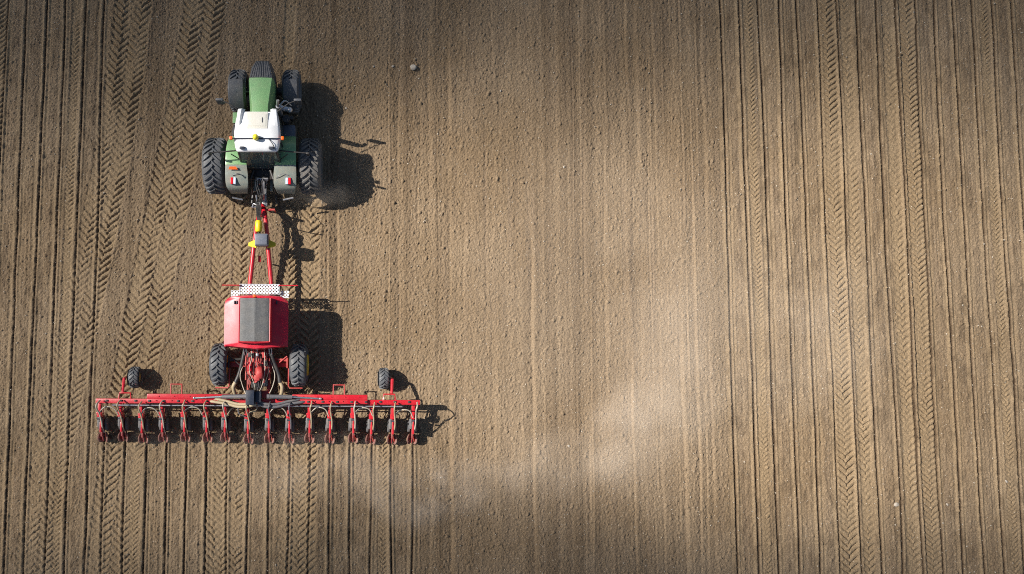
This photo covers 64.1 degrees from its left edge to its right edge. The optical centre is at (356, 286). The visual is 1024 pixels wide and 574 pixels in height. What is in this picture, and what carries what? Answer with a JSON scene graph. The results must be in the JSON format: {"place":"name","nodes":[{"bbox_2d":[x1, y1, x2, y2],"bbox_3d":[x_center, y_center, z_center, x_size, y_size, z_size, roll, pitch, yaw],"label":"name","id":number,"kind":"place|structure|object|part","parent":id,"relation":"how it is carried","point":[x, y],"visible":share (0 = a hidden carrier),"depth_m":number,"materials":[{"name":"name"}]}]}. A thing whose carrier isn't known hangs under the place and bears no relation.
{"place":"outdoors","nodes":[
{"label":"outdoors","id":0,"kind":"place"},
{"bbox_2d":[0,0,1023,573],"bbox_3d":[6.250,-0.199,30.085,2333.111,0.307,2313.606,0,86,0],"label":"field soil","id":1,"kind":"structure","parent":0,"point":[786,302],"depth_m":30.09,"materials":[{"name":"brown soil"}]},
{"bbox_2d":[95,181,419,444],"bbox_3d":[-3.593,0.930,28.848,11.819,2.458,9.627,0,86,0],"label":"seed drill","id":2,"kind":"object","parent":1,"relation":"on","point":[256,328],"visible":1,"depth_m":28.68,"materials":[{"name":"red paint"}]},
{"bbox_2d":[202,61,322,206],"bbox_3d":[-3.411,-5.642,28.811,4.284,3.444,5.119,0,86,0],"label":"tractor","id":3,"kind":"object","parent":1,"relation":"on","point":[260,144],"visible":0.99,"depth_m":28.49,"materials":[{"name":"green paint"},{"name":"rubber"},{"name":"tinted glass"}]},
{"bbox_3d":[-3.417,-4.507,28.196,1.320,1.442,0.277,0,86,0],"label":"rear window","id":4,"kind":"part","parent":3,"relation":"part of","materials":[{"name":"black glass"}]},
{"bbox_3d":[-2.708,-5.587,28.389,0.082,1.621,0.989,-7,86,-1],"label":"cab window","id":5,"kind":"part","parent":3,"relation":"part of","materials":[{"name":"black glass"}]},
{"bbox_2d":[410,64,416,69],"bbox_3d":[2.191,-8.446,30.651,0.252,0.198,0.230,22,86,2],"label":"stone","id":6,"kind":"object","parent":1,"relation":"on","point":[413,67],"visible":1,"depth_m":30.59,"materials":[{"name":"beige stone"}]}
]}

